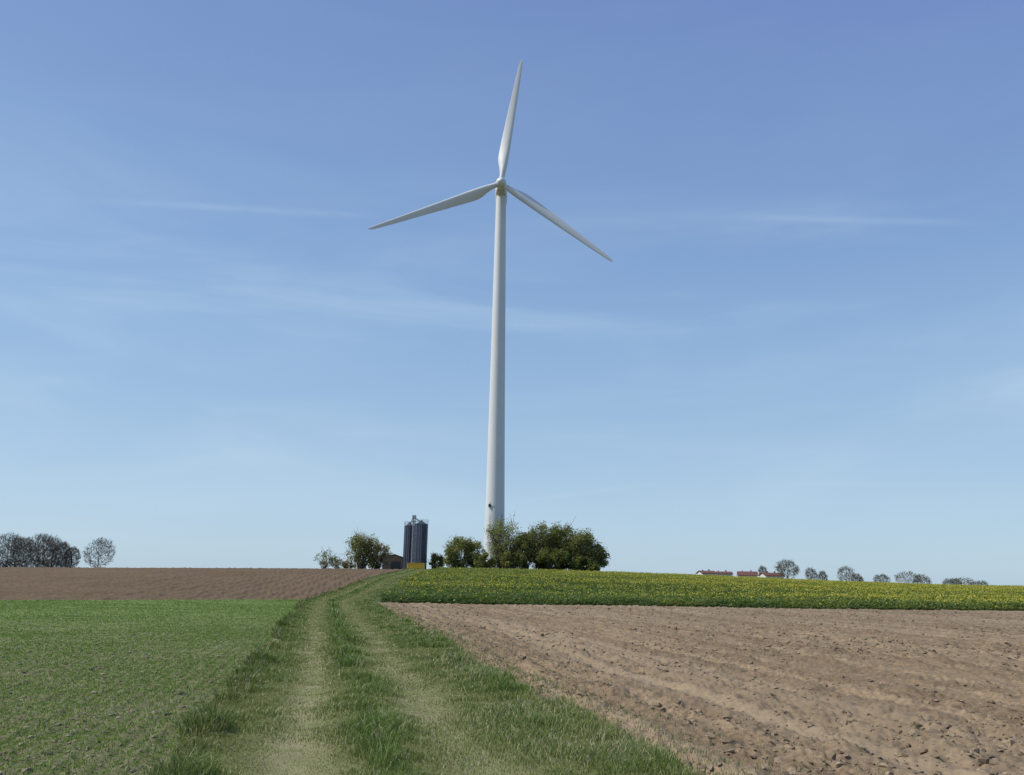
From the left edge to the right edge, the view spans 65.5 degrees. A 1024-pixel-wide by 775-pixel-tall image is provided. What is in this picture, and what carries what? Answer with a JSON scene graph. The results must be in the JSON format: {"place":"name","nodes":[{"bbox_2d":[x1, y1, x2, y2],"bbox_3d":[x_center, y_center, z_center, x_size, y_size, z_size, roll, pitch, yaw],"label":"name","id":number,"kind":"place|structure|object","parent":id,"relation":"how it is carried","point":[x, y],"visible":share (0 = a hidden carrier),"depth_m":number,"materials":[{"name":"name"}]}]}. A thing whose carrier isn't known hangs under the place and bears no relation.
{"place":"outdoors","nodes":[
{"label":"outdoors","id":0,"kind":"place"},
{"bbox_2d":[0,567,1023,774],"bbox_3d":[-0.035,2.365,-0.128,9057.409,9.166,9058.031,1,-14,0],"label":"ground","id":1,"kind":"structure","parent":0,"point":[905,707],"depth_m":14.53,"materials":[{"name":"brown soil"}]},
{"bbox_2d":[0,531,24,566],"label":"bare tree","id":2,"kind":"object","parent":1,"relation":"on","point":[5,538],"visible":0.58,"depth_m":296.01,"materials":[{"name":"grey plant"}]},
{"bbox_2d":[0,534,32,566],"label":"bare tree","id":3,"kind":"object","parent":1,"relation":"on","point":[17,537],"visible":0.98,"depth_m":291.68,"materials":[{"name":"grey plant"}]},
{"bbox_2d":[9,538,39,565],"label":"bare tree","id":4,"kind":"object","parent":1,"relation":"on","point":[22,551],"visible":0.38,"depth_m":299.61,"materials":[{"name":"grey plant"}]},
{"bbox_2d":[0,557,74,567],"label":"hedge undergrowth","id":5,"kind":"object","parent":1,"relation":"on","point":[30,564],"visible":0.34,"depth_m":292.61,"materials":[{"name":"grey plant"}]},
{"bbox_2d":[22,533,58,566],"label":"bare tree","id":6,"kind":"object","parent":1,"relation":"on","point":[26,553],"visible":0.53,"depth_m":295.94,"materials":[{"name":"grey plant"}]},
{"bbox_2d":[27,534,62,566],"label":"bare tree","id":7,"kind":"object","parent":1,"relation":"on","point":[47,549],"visible":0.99,"depth_m":291.05,"materials":[{"name":"grey plant"}]},
{"bbox_2d":[36,539,69,565],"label":"bare tree","id":8,"kind":"object","parent":1,"relation":"on","point":[53,548],"visible":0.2,"depth_m":301.90,"materials":[{"name":"grey plant"}]},
{"bbox_2d":[52,541,72,566],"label":"bare tree","id":9,"kind":"object","parent":1,"relation":"on","point":[62,545],"visible":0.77,"depth_m":294.24,"materials":[{"name":"grey plant"}]},
{"bbox_2d":[62,545,81,567],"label":"bare tree","id":10,"kind":"object","parent":1,"relation":"on","point":[73,554],"visible":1,"depth_m":293.12,"materials":[{"name":"grey plant"}]},
{"bbox_2d":[82,536,115,567],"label":"bare tree","id":11,"kind":"object","parent":1,"relation":"on","point":[101,550],"visible":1,"depth_m":292.79,"materials":[{"name":"grey plant"}]},
{"bbox_2d":[0,602,285,774],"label":"field stones","id":12,"kind":"object","parent":1,"relation":"on","point":[23,770],"visible":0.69,"depth_m":10.71,"materials":[{"name":"stone"}]},
{"bbox_2d":[0,599,302,774],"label":"crop seedlings","id":13,"kind":"object","parent":1,"relation":"on","point":[108,655],"visible":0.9,"depth_m":14.77,"materials":[{"name":"green plant"}]},
{"bbox_2d":[313,546,335,567],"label":"blackthorn bush","id":14,"kind":"object","parent":1,"relation":"on","point":[324,562],"visible":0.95,"depth_m":171.40,"materials":[{"name":"green plant"}]},
{"bbox_2d":[331,555,343,568],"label":"blackthorn bush","id":15,"kind":"object","parent":1,"relation":"on","point":[336,563],"visible":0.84,"depth_m":173.48,"materials":[{"name":"green plant"}]},
{"bbox_2d":[340,558,356,568],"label":"elder bush","id":16,"kind":"object","parent":1,"relation":"on","point":[346,564],"visible":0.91,"depth_m":173.23,"materials":[{"name":"green plant"}]},
{"bbox_2d":[343,528,379,568],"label":"willow tree","id":17,"kind":"object","parent":1,"relation":"on","point":[360,543],"visible":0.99,"depth_m":171.52,"materials":[{"name":"green plant"}]},
{"bbox_2d":[364,543,392,568],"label":"willow tree","id":18,"kind":"object","parent":1,"relation":"on","point":[385,550],"visible":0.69,"depth_m":174.39,"materials":[{"name":"green plant"}]},
{"bbox_2d":[381,554,402,568],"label":"farm shed","id":19,"kind":"structure","parent":1,"relation":"on","point":[393,561],"depth_m":172.79,"materials":[{"name":"metal"}]},
{"bbox_2d":[391,561,400,568],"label":"door","id":20,"kind":"structure","parent":19,"relation":"in","point":[394,564],"depth_m":172.70,"materials":[{"name":"metal"}]},
{"bbox_2d":[402,521,413,568],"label":"grain silo","id":21,"kind":"object","parent":1,"relation":"on","point":[407,545],"visible":0.71,"depth_m":172.85,"materials":[{"name":"grey metal"}]},
{"bbox_2d":[407,563,424,568],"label":"yellow skip container","id":22,"kind":"object","parent":1,"relation":"on","point":[416,565],"visible":0.82,"depth_m":163.93,"materials":[{"name":"metal"}]},
{"bbox_2d":[410,515,427,568],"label":"grain silo","id":23,"kind":"object","parent":1,"relation":"on","point":[419,543],"visible":0.88,"depth_m":171.06,"materials":[{"name":"grey metal"}]},
{"bbox_2d":[134,568,707,774],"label":"track grass","id":24,"kind":"structure","parent":1,"relation":"on","point":[335,614],"depth_m":9.67,"materials":[{"name":"green plant"}]},
{"bbox_2d":[428,552,444,568],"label":"elder bush","id":25,"kind":"object","parent":1,"relation":"on","point":[434,562],"visible":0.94,"depth_m":171.28,"materials":[{"name":"green plant"}]},
{"bbox_2d":[442,534,477,567],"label":"hawthorn bush","id":26,"kind":"object","parent":1,"relation":"on","point":[453,553],"visible":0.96,"depth_m":165.53,"materials":[{"name":"green plant"}]},
{"bbox_2d":[466,540,487,568],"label":"hawthorn bush","id":27,"kind":"object","parent":1,"relation":"on","point":[476,546],"visible":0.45,"depth_m":167.93,"materials":[{"name":"green plant"}]},
{"bbox_2d":[473,551,497,567],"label":"elder bush","id":28,"kind":"object","parent":1,"relation":"on","point":[479,562],"visible":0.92,"depth_m":163.13,"materials":[{"name":"green plant"}]},
{"bbox_2d":[368,59,612,568],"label":"wind turbine","id":29,"kind":"object","parent":1,"relation":"on","point":[495,494],"visible":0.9,"depth_m":189.31,"materials":[{"name":"metal"}]},
{"bbox_2d":[484,510,532,568],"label":"young maple tree","id":30,"kind":"object","parent":1,"relation":"on","point":[499,533],"visible":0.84,"depth_m":166.43,"materials":[{"name":"green plant"}]},
{"bbox_2d":[497,547,526,568],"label":"elder bush","id":31,"kind":"object","parent":1,"relation":"on","point":[509,558],"visible":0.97,"depth_m":162.98,"materials":[{"name":"green plant"}]},
{"bbox_2d":[511,532,539,568],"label":"hazel bush","id":32,"kind":"object","parent":1,"relation":"on","point":[525,546],"visible":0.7,"depth_m":164.87,"materials":[{"name":"green plant"}]},
{"bbox_2d":[522,520,560,568],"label":"hazel bush","id":33,"kind":"object","parent":1,"relation":"on","point":[542,535],"visible":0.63,"depth_m":165.76,"materials":[{"name":"green plant"}]},
{"bbox_2d":[533,544,569,569],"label":"elder bush","id":34,"kind":"object","parent":1,"relation":"on","point":[544,556],"visible":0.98,"depth_m":162.05,"materials":[{"name":"green plant"}]},
{"bbox_2d":[540,518,576,569],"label":"hazel bush","id":35,"kind":"object","parent":1,"relation":"on","point":[564,531],"visible":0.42,"depth_m":166.91,"materials":[{"name":"green plant"}]},
{"bbox_2d":[561,528,597,567],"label":"hazel bush","id":36,"kind":"object","parent":1,"relation":"on","point":[581,543],"visible":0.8,"depth_m":165.27,"materials":[{"name":"green plant"}]},
{"bbox_2d":[566,554,599,570],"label":"elder bush","id":37,"kind":"object","parent":1,"relation":"on","point":[591,565],"visible":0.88,"depth_m":162.94,"materials":[{"name":"green plant"}]},
{"bbox_2d":[586,541,610,570],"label":"hazel bush","id":38,"kind":"object","parent":1,"relation":"on","point":[601,560],"visible":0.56,"depth_m":165.63,"materials":[{"name":"green plant"}]},
{"bbox_2d":[374,601,995,774],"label":"weeds","id":39,"kind":"object","parent":1,"relation":"on","point":[551,681],"visible":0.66,"depth_m":10.55,"materials":[{"name":"green plant"}]},
{"bbox_2d":[379,566,1023,610],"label":"rapeseed crop","id":40,"kind":"object","parent":1,"relation":"on","point":[461,585],"visible":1,"depth_m":75.45,"materials":[{"name":"green plant"}]},
{"bbox_2d":[383,601,1023,774],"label":"soil clods","id":41,"kind":"object","parent":1,"relation":"on","point":[877,737],"visible":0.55,"depth_m":12.09,"materials":[{"name":"brown soil"}]},
{"bbox_2d":[695,569,714,574],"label":"farmhouse","id":42,"kind":"object","parent":1,"relation":"on","point":[708,572],"visible":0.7,"depth_m":388.70,"materials":[{"name":"paint"}]},
{"bbox_2d":[713,570,732,575],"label":"farmhouse","id":43,"kind":"object","parent":1,"relation":"on","point":[725,573],"visible":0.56,"depth_m":386.11,"materials":[{"name":"paint"}]},
{"bbox_2d":[737,570,757,577],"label":"farmhouse","id":44,"kind":"object","parent":1,"relation":"on","point":[742,573],"visible":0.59,"depth_m":391.91,"materials":[{"name":"paint"}]},
{"bbox_2d":[758,566,768,573],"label":"skyline tree","id":45,"kind":"object","parent":1,"relation":"on","point":[763,570],"visible":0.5,"depth_m":394.93,"materials":[{"name":"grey plant"}]},
{"bbox_2d":[758,571,784,577],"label":"farmhouse","id":46,"kind":"object","parent":1,"relation":"on","point":[775,575],"visible":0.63,"depth_m":382.72,"materials":[{"name":"paint"}]},
{"bbox_2d":[774,558,798,578],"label":"skyline tree","id":47,"kind":"object","parent":1,"relation":"on","point":[779,565],"visible":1,"depth_m":384.53,"materials":[{"name":"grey plant"}]},
{"bbox_2d":[804,566,817,579],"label":"skyline tree","id":48,"kind":"object","parent":1,"relation":"on","point":[808,573],"visible":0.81,"depth_m":393.23,"materials":[{"name":"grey plant"}]},
{"bbox_2d":[817,570,827,579],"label":"skyline tree","id":49,"kind":"object","parent":1,"relation":"on","point":[822,572],"visible":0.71,"depth_m":394.65,"materials":[{"name":"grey plant"}]},
{"bbox_2d":[836,566,854,580],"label":"skyline tree","id":50,"kind":"object","parent":1,"relation":"on","point":[846,575],"visible":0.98,"depth_m":386.93,"materials":[{"name":"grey plant"}]},
{"bbox_2d":[849,571,863,581],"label":"skyline tree","id":51,"kind":"object","parent":1,"relation":"on","point":[855,577],"visible":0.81,"depth_m":390.08,"materials":[{"name":"grey plant"}]},
{"bbox_2d":[873,574,890,581],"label":"skyline tree","id":52,"kind":"object","parent":1,"relation":"on","point":[877,576],"visible":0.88,"depth_m":384.50,"materials":[{"name":"grey plant"}]},
{"bbox_2d":[894,571,921,583],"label":"skyline tree","id":53,"kind":"object","parent":1,"relation":"on","point":[904,575],"visible":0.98,"depth_m":390.85,"materials":[{"name":"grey plant"}]},
{"bbox_2d":[914,573,931,583],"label":"skyline tree","id":54,"kind":"object","parent":1,"relation":"on","point":[924,578],"visible":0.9,"depth_m":390.58,"materials":[{"name":"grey plant"}]},
{"bbox_2d":[941,578,962,584],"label":"skyline tree","id":55,"kind":"object","parent":1,"relation":"on","point":[949,582],"visible":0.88,"depth_m":381.12,"materials":[{"name":"grey plant"}]},
{"bbox_2d":[950,577,972,584],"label":"skyline tree","id":56,"kind":"object","parent":1,"relation":"on","point":[964,579],"visible":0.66,"depth_m":388.91,"materials":[{"name":"grey plant"}]},
{"bbox_2d":[970,580,988,584],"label":"skyline tree","id":57,"kind":"object","parent":1,"relation":"on","point":[977,583],"visible":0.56,"depth_m":383.99,"materials":[{"name":"green plant"}]},
{"bbox_2d":[0,0,1023,585],"label":"sky","id":58,"kind":"structure","parent":0,"point":[801,339],"materials":[{"name":"blue"}]}
]}

